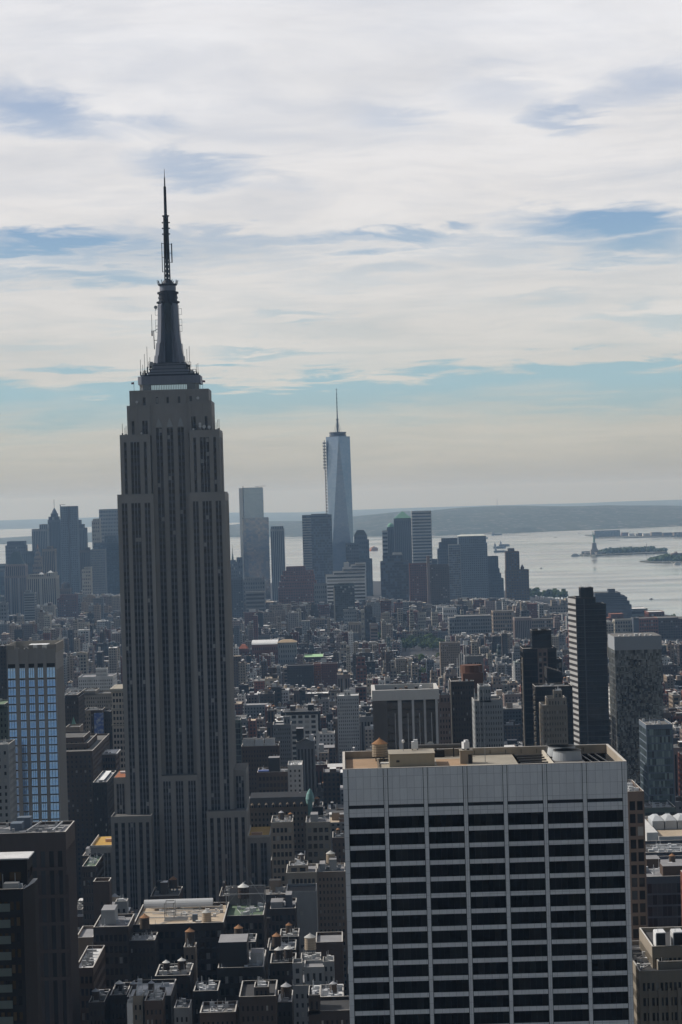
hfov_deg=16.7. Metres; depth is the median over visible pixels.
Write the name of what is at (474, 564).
flat crown tower
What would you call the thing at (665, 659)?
apartment building
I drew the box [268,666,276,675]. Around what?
apartment building
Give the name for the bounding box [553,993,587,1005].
window
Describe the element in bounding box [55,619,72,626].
apartment building
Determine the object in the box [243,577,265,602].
lattice windows block
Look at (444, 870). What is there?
window
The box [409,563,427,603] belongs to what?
skyscraper
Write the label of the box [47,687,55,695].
window
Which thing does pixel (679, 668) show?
tenement building
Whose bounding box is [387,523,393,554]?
dome tower
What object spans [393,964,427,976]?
window
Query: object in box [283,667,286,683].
loft building
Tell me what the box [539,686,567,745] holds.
pale brick tower
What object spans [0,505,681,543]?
hills
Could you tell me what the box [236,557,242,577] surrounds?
stub block
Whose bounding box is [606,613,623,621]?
tile roof block
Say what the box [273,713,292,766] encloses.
grey pediment loft
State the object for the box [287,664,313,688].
dark court slab
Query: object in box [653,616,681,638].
brown warehouse
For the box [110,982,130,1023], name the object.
building
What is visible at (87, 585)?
pale corner block
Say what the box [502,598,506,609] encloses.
tenement building
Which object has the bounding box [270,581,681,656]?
ground
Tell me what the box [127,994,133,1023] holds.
white sliver block
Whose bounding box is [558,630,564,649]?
apartment building
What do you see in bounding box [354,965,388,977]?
window
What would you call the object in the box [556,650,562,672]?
apartment building
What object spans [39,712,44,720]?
window
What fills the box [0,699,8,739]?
green roof block
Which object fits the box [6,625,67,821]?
faceted hotel tower
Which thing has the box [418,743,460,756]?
duct
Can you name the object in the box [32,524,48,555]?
striped slab
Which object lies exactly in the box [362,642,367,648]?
apartment building
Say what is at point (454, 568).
pale blue slab
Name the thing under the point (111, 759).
flat roof pavilion
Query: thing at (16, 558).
courthouse tower
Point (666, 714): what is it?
pillared building
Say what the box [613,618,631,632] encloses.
grid window block
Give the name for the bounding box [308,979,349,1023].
sunlit edge block
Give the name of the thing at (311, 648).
loft building
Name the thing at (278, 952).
water tower
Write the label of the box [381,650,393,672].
apartment building
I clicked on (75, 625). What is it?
loft building
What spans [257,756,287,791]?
blue tarp block
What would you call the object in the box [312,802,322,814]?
turret side block
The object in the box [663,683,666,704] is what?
tenement building
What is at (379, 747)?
water tower
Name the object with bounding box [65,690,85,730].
building
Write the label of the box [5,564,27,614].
skyscraper
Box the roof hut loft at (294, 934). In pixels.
[280,928,299,957]
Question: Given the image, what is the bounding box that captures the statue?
[584,531,604,554]
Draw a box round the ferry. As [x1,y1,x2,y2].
[369,546,377,550]
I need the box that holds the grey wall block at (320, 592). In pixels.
[314,583,326,603]
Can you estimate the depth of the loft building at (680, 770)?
1666.67 m
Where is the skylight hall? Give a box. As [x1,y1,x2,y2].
[645,813,681,840]
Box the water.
[0,523,681,616]
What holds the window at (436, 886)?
in the office tower at (494, 888)
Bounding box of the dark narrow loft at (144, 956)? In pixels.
[129,931,158,981]
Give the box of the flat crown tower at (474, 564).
[457,534,488,597]
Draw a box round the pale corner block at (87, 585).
[82,567,92,593]
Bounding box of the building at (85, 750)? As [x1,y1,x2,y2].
[66,731,109,901]
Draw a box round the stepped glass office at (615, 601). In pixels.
[593,588,631,617]
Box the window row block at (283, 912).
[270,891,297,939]
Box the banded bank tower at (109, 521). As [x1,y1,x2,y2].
[99,509,117,541]
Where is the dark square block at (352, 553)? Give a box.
[346,543,358,566]
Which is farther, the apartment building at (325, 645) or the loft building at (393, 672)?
the apartment building at (325, 645)
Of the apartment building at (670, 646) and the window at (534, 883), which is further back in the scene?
the apartment building at (670, 646)
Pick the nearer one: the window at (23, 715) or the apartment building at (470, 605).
the window at (23, 715)
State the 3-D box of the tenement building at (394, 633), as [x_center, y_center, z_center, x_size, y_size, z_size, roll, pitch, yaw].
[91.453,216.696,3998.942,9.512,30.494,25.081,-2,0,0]
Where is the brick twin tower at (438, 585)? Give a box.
[426,556,449,604]
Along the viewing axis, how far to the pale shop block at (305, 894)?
1061.21 m
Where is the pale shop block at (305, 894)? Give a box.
[286,883,317,957]
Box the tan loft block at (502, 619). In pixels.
[491,609,513,632]
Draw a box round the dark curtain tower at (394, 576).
[380,552,408,600]
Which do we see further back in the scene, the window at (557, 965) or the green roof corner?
the green roof corner
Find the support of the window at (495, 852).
in the office tower at (494, 888)
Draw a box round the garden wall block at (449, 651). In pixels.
[439,641,460,676]
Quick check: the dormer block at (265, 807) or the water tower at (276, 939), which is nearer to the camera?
the water tower at (276, 939)
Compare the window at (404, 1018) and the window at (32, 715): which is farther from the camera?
the window at (32, 715)
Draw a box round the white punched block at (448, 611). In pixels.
[442,607,456,623]
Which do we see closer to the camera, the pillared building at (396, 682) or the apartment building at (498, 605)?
the pillared building at (396, 682)
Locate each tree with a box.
[402,641,408,651]
[418,642,424,647]
[418,653,423,660]
[559,591,566,598]
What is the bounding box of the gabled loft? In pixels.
[296,727,315,797]
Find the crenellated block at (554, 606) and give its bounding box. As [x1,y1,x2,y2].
[549,598,567,612]
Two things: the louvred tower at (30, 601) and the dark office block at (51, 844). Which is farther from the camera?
the louvred tower at (30, 601)
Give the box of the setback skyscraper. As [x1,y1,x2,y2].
[90,171,271,910]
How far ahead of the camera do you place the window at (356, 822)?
560.77 m
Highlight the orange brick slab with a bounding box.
[314,662,321,687]
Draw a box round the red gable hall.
[239,644,248,655]
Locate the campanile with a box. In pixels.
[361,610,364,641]
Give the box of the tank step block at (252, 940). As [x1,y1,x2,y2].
[248,933,257,949]
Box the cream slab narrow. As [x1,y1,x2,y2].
[431,612,437,627]
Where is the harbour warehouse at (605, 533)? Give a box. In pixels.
[594,530,619,537]
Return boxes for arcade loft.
[241,737,279,796]
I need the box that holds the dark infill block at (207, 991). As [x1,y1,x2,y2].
[193,976,220,1023]
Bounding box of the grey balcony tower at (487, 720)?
[472,681,503,747]
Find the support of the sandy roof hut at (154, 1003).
on the ground
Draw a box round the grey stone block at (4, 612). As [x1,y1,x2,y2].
[0,602,8,623]
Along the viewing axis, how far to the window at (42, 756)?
1090.45 m
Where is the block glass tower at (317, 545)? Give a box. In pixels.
[302,513,332,582]
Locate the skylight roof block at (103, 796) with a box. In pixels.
[93,770,115,839]
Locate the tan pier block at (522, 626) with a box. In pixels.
[513,616,531,639]
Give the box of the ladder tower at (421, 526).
[411,511,432,563]
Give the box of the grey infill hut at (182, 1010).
[174,997,191,1023]
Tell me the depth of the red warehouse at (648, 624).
3951.45 m
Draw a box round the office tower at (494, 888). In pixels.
[342,744,633,1023]
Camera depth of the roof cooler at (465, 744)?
581.37 m
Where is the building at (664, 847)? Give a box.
[645,840,681,855]
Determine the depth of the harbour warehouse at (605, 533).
13194.83 m
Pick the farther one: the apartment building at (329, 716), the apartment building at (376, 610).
the apartment building at (376, 610)
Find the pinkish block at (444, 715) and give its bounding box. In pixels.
[438,689,451,748]
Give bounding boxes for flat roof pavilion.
[102,749,120,773]
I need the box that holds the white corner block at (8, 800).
[0,737,16,822]
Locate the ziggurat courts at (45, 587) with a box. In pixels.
[27,570,59,607]
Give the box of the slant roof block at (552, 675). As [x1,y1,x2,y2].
[544,666,561,682]
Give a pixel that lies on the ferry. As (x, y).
(373, 548)
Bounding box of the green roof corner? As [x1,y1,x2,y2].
[82,852,103,925]
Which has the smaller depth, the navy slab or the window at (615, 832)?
the window at (615, 832)
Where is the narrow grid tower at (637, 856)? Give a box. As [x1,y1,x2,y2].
[627,780,647,940]
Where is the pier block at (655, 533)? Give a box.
[650,532,661,535]
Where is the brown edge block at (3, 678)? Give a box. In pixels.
[0,644,7,699]
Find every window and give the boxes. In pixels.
[8,668,15,679]
[8,680,15,687]
[8,688,15,696]
[8,697,15,704]
[9,705,16,712]
[9,713,16,721]
[9,721,16,729]
[9,730,16,737]
[19,668,24,679]
[20,680,25,687]
[20,688,25,695]
[20,697,25,704]
[20,705,25,712]
[21,713,25,720]
[21,721,26,728]
[21,730,26,737]
[21,738,26,745]
[22,746,26,753]
[22,754,27,762]
[22,763,27,770]
[22,771,27,778]
[22,779,27,786]
[23,787,28,795]
[23,796,28,803]
[23,804,28,811]
[28,668,34,679]
[29,680,34,687]
[29,688,34,695]
[29,696,34,703]
[29,704,35,712]
[30,713,35,720]
[30,721,35,728]
[30,729,35,736]
[30,737,36,745]
[31,746,36,753]
[31,754,36,761]
[31,762,36,770]
[31,770,37,778]
[32,779,37,786]
[32,787,37,794]
[32,795,37,803]
[32,803,38,811]
[33,812,38,819]
[37,667,42,678]
[38,679,43,687]
[38,688,43,695]
[38,696,43,703]
[38,704,43,711]
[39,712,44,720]
[39,721,44,728]
[39,729,44,736]
[39,737,44,744]
[40,746,45,753]
[40,754,45,761]
[40,762,45,769]
[40,770,45,778]
[41,779,46,786]
[41,787,46,794]
[41,795,46,802]
[41,803,46,811]
[42,812,47,819]
[46,667,54,678]
[47,679,55,686]
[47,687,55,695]
[47,696,55,703]
[48,704,55,711]
[48,712,55,719]
[48,720,56,728]
[48,729,56,736]
[49,737,56,744]
[49,745,56,752]
[49,753,57,761]
[49,762,57,769]
[49,770,57,777]
[50,778,57,786]
[50,787,58,794]
[50,795,58,802]
[50,803,58,810]
[51,811,58,819]
[164,302,171,361]
[177,303,184,361]
[349,817,383,829]
[350,833,384,845]
[350,850,384,862]
[351,866,385,878]
[351,883,385,895]
[352,899,386,911]
[352,916,386,928]
[353,932,387,944]
[353,949,387,961]
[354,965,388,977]
[354,982,388,994]
[355,998,389,1010]
[355,1015,389,1023]
[389,815,423,827]
[390,832,424,844]
[390,849,424,861]
[390,865,425,877]
[391,882,425,894]
[391,898,426,910]
[392,915,426,927]
[392,931,426,943]
[393,948,427,960]
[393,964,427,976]
[394,981,428,993]
[394,997,428,1009]
[395,1014,429,1023]
[429,814,463,826]
[429,831,463,843]
[430,847,464,859]
[430,864,464,876]
[431,880,465,892]
[431,897,465,909]
[432,913,466,925]
[432,930,466,942]
[433,947,467,958]
[433,963,467,975]
[434,980,468,991]
[434,996,468,1008]
[434,1013,469,1023]
[469,813,503,825]
[469,830,503,842]
[469,846,504,858]
[470,863,504,875]
[470,879,505,891]
[471,896,505,908]
[471,912,505,924]
[472,929,506,941]
[472,945,506,957]
[473,962,507,974]
[473,978,507,990]
[474,995,508,1007]
[474,1011,508,1023]
[508,812,542,824]
[509,829,543,841]
[509,845,543,857]
[510,862,544,874]
[510,878,544,890]
[511,895,545,907]
[511,911,545,923]
[512,928,546,940]
[512,944,546,956]
[513,961,547,973]
[513,977,547,989]
[513,994,548,1006]
[514,1010,548,1022]
[548,811,582,823]
[549,827,583,839]
[549,844,583,856]
[549,860,584,872]
[550,877,584,889]
[550,894,584,905]
[551,910,585,922]
[551,927,585,938]
[552,943,586,955]
[552,960,586,972]
[553,976,587,988]
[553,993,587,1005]
[554,1009,588,1021]
[588,810,622,822]
[588,826,622,838]
[589,843,623,855]
[589,859,623,871]
[590,876,624,888]
[590,892,624,904]
[591,909,625,921]
[591,925,625,937]
[592,942,626,954]
[592,958,626,970]
[592,975,627,987]
[593,991,627,1003]
[593,1008,627,1020]
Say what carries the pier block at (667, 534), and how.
on the harbour pier
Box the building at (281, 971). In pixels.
[270,953,296,989]
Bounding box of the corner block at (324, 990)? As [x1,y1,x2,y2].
[320,981,343,996]
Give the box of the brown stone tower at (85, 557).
[80,547,89,588]
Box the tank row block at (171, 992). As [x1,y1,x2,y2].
[127,976,176,1023]
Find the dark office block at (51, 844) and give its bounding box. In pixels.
[0,815,80,1023]
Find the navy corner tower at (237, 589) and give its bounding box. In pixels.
[231,578,243,618]
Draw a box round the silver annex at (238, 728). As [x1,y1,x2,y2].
[235,715,242,762]
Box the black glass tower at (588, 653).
[568,586,609,744]
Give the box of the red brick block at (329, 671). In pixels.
[321,662,337,687]
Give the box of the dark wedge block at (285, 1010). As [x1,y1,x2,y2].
[277,990,293,1023]
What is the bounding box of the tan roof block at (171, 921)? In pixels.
[133,898,228,980]
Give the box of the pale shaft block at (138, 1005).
[133,986,144,1023]
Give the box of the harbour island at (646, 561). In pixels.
[640,560,681,562]
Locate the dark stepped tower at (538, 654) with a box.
[520,625,556,745]
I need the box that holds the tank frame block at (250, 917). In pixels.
[226,881,267,979]
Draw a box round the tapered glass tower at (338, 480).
[322,388,353,570]
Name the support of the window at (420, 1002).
in the office tower at (494, 888)
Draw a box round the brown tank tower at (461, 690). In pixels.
[449,664,482,747]
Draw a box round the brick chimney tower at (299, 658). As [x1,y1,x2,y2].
[297,654,302,663]
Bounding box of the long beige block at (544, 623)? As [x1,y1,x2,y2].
[532,617,553,634]
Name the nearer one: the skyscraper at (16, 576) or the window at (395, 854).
the window at (395, 854)
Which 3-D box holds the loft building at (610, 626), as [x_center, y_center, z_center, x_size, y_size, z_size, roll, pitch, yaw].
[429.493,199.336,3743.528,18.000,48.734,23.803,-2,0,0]
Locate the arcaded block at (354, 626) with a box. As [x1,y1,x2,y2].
[348,622,360,640]
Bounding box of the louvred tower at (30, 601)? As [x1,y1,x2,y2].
[23,590,36,622]
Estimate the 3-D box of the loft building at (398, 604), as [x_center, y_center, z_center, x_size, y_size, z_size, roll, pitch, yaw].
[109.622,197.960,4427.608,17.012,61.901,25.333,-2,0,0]
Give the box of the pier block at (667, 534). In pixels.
[662,532,671,535]
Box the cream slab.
[417,612,425,629]
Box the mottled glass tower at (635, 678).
[608,632,663,787]
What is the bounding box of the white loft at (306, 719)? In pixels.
[282,703,318,760]
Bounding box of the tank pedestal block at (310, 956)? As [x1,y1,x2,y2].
[301,950,320,970]
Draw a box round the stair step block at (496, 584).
[488,556,503,598]
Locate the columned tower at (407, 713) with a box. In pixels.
[371,683,438,749]
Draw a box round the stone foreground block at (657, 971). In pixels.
[632,926,681,1023]
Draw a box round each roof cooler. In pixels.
[411,739,417,749]
[462,740,468,749]
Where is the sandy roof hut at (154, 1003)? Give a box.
[144,989,165,1023]
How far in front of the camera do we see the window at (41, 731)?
1090.45 m
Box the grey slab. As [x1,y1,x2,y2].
[90,549,107,594]
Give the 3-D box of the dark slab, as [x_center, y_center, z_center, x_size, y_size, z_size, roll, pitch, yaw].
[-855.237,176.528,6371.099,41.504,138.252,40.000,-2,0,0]
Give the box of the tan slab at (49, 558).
[42,546,56,573]
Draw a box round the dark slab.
[20,551,36,574]
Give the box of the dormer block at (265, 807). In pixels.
[249,789,313,859]
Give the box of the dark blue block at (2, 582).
[0,570,4,595]
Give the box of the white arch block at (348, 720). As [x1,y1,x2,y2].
[337,690,359,762]
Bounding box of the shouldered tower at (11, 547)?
[5,541,27,563]
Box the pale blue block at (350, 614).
[344,607,356,630]
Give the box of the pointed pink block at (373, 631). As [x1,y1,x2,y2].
[370,623,377,641]
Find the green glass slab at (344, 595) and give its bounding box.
[333,583,354,624]
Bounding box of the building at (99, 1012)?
[88,989,110,1023]
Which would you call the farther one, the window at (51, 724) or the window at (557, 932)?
the window at (51, 724)
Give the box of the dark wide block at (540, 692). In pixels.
[532,683,573,745]
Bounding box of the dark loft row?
[93,904,134,992]
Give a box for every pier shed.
[632,607,647,616]
[644,610,663,616]
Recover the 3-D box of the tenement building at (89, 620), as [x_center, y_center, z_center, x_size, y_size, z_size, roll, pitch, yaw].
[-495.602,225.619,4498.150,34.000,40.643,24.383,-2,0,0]
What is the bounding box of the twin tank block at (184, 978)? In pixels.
[155,961,193,1023]
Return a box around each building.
[0,596,5,602]
[16,616,24,623]
[35,605,42,623]
[37,609,47,629]
[39,603,55,616]
[44,615,51,628]
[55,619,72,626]
[65,690,85,730]
[66,687,77,692]
[66,731,109,901]
[67,627,73,652]
[73,618,78,637]
[73,655,79,675]
[73,667,81,687]
[74,637,80,653]
[77,627,89,643]
[77,651,88,673]
[77,899,82,914]
[77,914,83,932]
[78,593,85,601]
[78,598,80,612]
[78,619,93,623]
[78,620,89,628]
[78,634,86,650]
[81,595,95,612]
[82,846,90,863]
[83,642,88,651]
[85,707,104,733]
[87,611,93,618]
[88,603,92,611]
[88,643,94,672]
[88,989,110,1023]
[110,982,130,1023]
[129,907,139,918]
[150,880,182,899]
[219,881,232,901]
[231,547,237,578]
[260,688,274,705]
[263,610,276,624]
[264,878,285,943]
[265,673,278,687]
[267,603,285,621]
[267,681,281,705]
[267,707,275,737]
[267,938,270,979]
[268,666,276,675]
[270,953,296,989]
[271,850,305,878]
[272,631,278,638]
[276,665,281,683]
[276,705,286,708]
[277,615,281,633]
[282,688,289,705]
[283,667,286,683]
[283,700,296,708]
[288,611,298,633]
[289,602,307,618]
[289,690,293,699]
[290,629,298,647]
[291,605,305,619]
[293,686,299,703]
[295,627,301,636]
[296,608,300,621]
[296,759,326,787]
[297,646,307,654]
[298,642,307,647]
[300,687,306,704]
[302,620,309,634]
[306,617,324,627]
[306,691,328,703]
[306,812,330,863]
[307,630,311,653]
[308,641,314,653]
[310,602,318,617]
[311,618,315,632]
[312,693,328,719]
[314,705,320,731]
[316,700,323,716]
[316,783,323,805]
[317,602,328,617]
[317,648,328,652]
[319,636,326,644]
[321,643,329,649]
[325,686,339,705]
[326,708,332,729]
[327,617,330,636]
[328,644,335,652]
[329,604,333,618]
[329,696,335,708]
[330,631,334,643]
[333,648,338,667]
[334,622,339,629]
[336,633,342,651]
[337,671,350,692]
[340,641,346,664]
[341,631,348,645]
[346,645,350,671]
[348,630,353,655]
[352,631,357,641]
[352,653,358,680]
[353,642,357,652]
[355,684,366,703]
[356,653,366,684]
[359,649,372,660]
[359,701,371,711]
[359,709,365,714]
[360,599,370,608]
[360,712,372,750]
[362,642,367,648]
[365,657,374,675]
[366,600,380,622]
[366,678,372,697]
[372,644,377,659]
[372,676,377,684]
[378,675,384,684]
[379,640,385,653]
[380,599,390,618]
[380,645,389,657]
[381,611,391,633]
[381,619,385,642]
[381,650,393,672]
[382,658,396,680]
[384,673,389,683]
[385,647,390,683]
[386,623,392,638]
[386,634,391,649]
[391,679,401,683]
[392,612,405,623]
[392,642,399,655]
[393,629,396,640]
[394,600,402,612]
[395,657,405,673]
[396,631,401,640]
[397,608,402,625]
[397,671,407,683]
[402,601,408,619]
[402,631,406,638]
[405,657,411,673]
[407,610,417,626]
[407,659,412,681]
[409,606,413,633]
[410,675,416,683]
[411,662,417,682]
[412,628,416,636]
[417,629,424,642]
[418,608,430,617]
[421,672,427,682]
[422,604,435,609]
[426,659,433,682]
[430,667,436,683]
[434,659,439,670]
[435,606,444,613]
[438,612,442,625]
[438,629,447,639]
[438,675,443,685]
[439,621,445,628]
[443,669,456,692]
[454,604,467,614]
[455,632,467,643]
[457,598,463,604]
[460,637,469,643]
[463,646,468,653]
[466,608,478,613]
[467,598,472,608]
[471,640,476,653]
[473,599,487,609]
[479,605,486,613]
[479,645,488,654]
[484,598,500,614]
[484,633,491,645]
[484,657,488,672]
[484,669,488,682]
[486,651,491,672]
[491,634,500,653]
[492,673,502,693]
[495,599,509,609]
[495,655,508,663]
[497,641,501,655]
[497,662,504,675]
[500,630,509,652]
[501,633,507,655]
[501,654,506,662]
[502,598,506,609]
[502,691,520,705]
[503,682,507,691]
[503,702,521,740]
[507,664,512,675]
[508,680,517,691]
[509,635,512,648]
[511,642,522,663]
[513,659,520,684]
[515,604,518,616]
[520,601,526,615]
[520,608,530,616]
[527,603,536,617]
[538,603,543,617]
[543,604,548,611]
[553,615,560,630]
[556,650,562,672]
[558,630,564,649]
[561,646,568,655]
[562,670,569,677]
[563,654,569,669]
[563,662,566,672]
[563,676,569,682]
[565,616,568,628]
[606,620,613,636]
[608,686,609,713]
[645,840,681,855]
[646,855,681,926]
[662,643,666,654]
[662,655,669,663]
[662,662,676,682]
[663,674,673,688]
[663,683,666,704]
[663,708,670,721]
[665,640,673,662]
[665,688,676,702]
[666,707,681,713]
[668,691,679,707]
[671,712,681,724]
[672,722,680,737]
[673,734,679,743]
[673,741,681,795]
[674,675,681,685]
[675,795,681,813]
[677,643,681,665]
[677,663,681,672]
[678,750,681,796]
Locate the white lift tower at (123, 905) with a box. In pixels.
[115,896,128,913]
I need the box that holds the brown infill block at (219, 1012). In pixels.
[200,998,237,1023]
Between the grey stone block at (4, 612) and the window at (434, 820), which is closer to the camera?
the window at (434, 820)
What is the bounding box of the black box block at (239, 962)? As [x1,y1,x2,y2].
[218,934,266,1023]
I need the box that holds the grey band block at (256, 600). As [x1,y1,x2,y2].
[245,591,265,611]
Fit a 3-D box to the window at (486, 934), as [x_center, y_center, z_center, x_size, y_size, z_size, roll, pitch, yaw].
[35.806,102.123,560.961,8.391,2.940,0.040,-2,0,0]
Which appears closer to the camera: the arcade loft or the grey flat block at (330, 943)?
the grey flat block at (330, 943)
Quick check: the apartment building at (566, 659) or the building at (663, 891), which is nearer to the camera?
the building at (663, 891)
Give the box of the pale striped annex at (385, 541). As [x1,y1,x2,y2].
[382,530,387,554]
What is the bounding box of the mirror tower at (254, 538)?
[239,486,270,599]
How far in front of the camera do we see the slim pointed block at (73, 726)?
1627.66 m
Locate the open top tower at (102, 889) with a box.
[93,877,111,924]
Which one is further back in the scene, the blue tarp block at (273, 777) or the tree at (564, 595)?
the tree at (564, 595)
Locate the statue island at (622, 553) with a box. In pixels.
[579,551,666,555]
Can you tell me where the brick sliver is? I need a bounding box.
[680,870,681,916]
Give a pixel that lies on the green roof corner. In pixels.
(93, 867)
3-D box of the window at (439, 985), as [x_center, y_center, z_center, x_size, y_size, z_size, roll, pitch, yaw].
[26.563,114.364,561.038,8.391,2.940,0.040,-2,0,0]
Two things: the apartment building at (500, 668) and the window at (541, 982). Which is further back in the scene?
the apartment building at (500, 668)
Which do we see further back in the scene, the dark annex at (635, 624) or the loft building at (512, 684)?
the dark annex at (635, 624)
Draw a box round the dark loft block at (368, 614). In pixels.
[364,606,371,641]
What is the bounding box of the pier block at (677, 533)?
[672,532,681,535]
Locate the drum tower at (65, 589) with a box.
[60,582,71,593]
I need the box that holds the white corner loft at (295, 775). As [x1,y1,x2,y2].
[288,759,302,791]
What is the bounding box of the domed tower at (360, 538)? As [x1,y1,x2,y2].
[354,530,372,595]
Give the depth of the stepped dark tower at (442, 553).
5650.85 m
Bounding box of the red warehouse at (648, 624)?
[638,617,657,633]
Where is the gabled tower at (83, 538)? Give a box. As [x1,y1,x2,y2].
[79,520,87,582]
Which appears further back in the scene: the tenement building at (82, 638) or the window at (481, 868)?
the tenement building at (82, 638)
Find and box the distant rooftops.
[0,589,681,995]
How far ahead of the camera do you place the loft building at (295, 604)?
4348.38 m
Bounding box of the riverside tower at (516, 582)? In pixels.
[505,548,529,600]
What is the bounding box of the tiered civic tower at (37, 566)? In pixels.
[32,544,42,573]
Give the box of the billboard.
[94,712,103,733]
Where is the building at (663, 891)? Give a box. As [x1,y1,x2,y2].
[646,855,681,926]
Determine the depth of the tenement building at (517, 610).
4089.37 m
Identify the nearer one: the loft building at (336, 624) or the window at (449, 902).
the window at (449, 902)
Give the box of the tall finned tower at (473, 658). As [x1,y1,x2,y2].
[457,642,483,696]
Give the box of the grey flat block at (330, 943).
[316,931,344,995]
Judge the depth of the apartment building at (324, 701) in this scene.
2410.26 m
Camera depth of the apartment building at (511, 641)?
3578.06 m
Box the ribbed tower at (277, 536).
[270,526,285,600]
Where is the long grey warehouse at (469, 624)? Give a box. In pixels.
[448,614,491,635]
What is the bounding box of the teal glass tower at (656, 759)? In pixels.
[639,718,674,805]
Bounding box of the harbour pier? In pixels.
[585,534,681,537]
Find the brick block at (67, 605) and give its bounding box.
[57,594,78,617]
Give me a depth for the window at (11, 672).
1090.18 m
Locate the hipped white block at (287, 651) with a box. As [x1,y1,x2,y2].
[277,639,296,666]
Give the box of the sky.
[0,0,681,519]
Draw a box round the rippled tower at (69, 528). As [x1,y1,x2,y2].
[60,504,80,593]
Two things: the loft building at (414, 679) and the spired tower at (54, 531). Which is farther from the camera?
the spired tower at (54, 531)
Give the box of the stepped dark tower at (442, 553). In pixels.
[437,538,457,564]
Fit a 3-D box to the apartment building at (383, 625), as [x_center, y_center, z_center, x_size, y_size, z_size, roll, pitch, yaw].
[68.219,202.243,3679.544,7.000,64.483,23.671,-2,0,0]
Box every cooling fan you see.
[547,744,575,756]
[552,748,581,760]
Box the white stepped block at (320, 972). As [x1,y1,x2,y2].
[292,954,334,1023]
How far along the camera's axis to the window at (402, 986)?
561.04 m
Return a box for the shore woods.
[647,553,681,560]
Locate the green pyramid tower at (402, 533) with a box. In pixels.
[393,511,411,594]
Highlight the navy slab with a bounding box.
[94,535,119,594]
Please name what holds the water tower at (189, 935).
on the slim tan loft at (190, 954)
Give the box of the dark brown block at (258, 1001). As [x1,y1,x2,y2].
[239,976,277,1023]
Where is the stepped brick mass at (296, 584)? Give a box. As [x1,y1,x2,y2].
[278,566,316,603]
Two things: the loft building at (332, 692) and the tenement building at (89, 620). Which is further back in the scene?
the tenement building at (89, 620)
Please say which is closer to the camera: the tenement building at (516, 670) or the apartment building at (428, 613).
the tenement building at (516, 670)
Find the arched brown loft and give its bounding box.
[317,856,347,995]
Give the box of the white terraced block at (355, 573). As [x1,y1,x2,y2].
[326,562,366,605]
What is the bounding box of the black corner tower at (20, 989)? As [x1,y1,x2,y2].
[0,851,41,1023]
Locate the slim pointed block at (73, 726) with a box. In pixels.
[66,717,82,731]
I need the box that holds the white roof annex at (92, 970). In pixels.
[79,942,105,1023]
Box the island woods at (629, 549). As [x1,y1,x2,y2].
[598,546,667,553]
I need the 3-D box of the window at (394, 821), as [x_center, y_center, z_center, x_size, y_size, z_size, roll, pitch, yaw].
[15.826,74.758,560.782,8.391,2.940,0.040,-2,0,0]
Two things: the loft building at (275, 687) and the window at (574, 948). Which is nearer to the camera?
the window at (574, 948)
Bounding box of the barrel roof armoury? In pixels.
[252,639,278,663]
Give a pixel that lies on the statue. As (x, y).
(594, 550)
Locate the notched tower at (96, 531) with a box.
[92,518,101,548]
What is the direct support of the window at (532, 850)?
in the office tower at (494, 888)
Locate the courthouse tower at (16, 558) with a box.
[6,551,26,564]
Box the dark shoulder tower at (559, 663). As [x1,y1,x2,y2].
[557,657,562,682]
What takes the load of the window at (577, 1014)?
in the office tower at (494, 888)
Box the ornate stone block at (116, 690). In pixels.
[109,684,124,770]
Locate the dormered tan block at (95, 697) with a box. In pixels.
[83,687,111,708]
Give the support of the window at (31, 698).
in the faceted hotel tower at (36, 700)
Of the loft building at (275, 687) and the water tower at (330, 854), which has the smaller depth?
the water tower at (330, 854)
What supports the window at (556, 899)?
in the office tower at (494, 888)
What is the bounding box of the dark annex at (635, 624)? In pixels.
[631,617,638,632]
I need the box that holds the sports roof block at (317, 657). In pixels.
[304,653,323,662]
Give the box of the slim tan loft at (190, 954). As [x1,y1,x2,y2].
[184,939,197,986]
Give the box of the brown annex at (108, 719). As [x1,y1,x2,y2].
[104,708,112,748]
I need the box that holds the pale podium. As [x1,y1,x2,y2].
[644,800,675,815]
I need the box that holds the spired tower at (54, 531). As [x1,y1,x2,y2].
[48,508,61,587]
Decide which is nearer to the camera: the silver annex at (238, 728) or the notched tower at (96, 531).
the silver annex at (238, 728)
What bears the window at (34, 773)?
in the faceted hotel tower at (36, 700)
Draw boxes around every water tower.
[92,988,99,1000]
[112,893,118,901]
[115,980,123,990]
[130,981,136,988]
[139,913,149,934]
[148,980,154,990]
[162,960,169,970]
[169,876,177,891]
[177,957,185,969]
[185,927,194,946]
[202,909,210,921]
[234,924,242,933]
[238,882,248,904]
[272,932,280,948]
[274,946,282,960]
[278,811,283,819]
[281,982,291,999]
[284,946,292,961]
[286,922,291,933]
[298,853,303,861]
[304,933,315,953]
[314,796,319,806]
[326,850,334,865]
[329,981,336,992]
[372,737,387,760]
[669,854,675,861]
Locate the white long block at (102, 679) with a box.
[78,668,116,689]
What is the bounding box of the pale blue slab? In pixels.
[448,544,461,599]
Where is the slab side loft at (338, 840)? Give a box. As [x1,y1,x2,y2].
[332,830,347,946]
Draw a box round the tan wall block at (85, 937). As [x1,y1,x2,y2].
[78,926,93,959]
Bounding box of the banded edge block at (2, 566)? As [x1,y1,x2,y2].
[0,564,5,569]
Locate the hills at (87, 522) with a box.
[0,500,681,528]

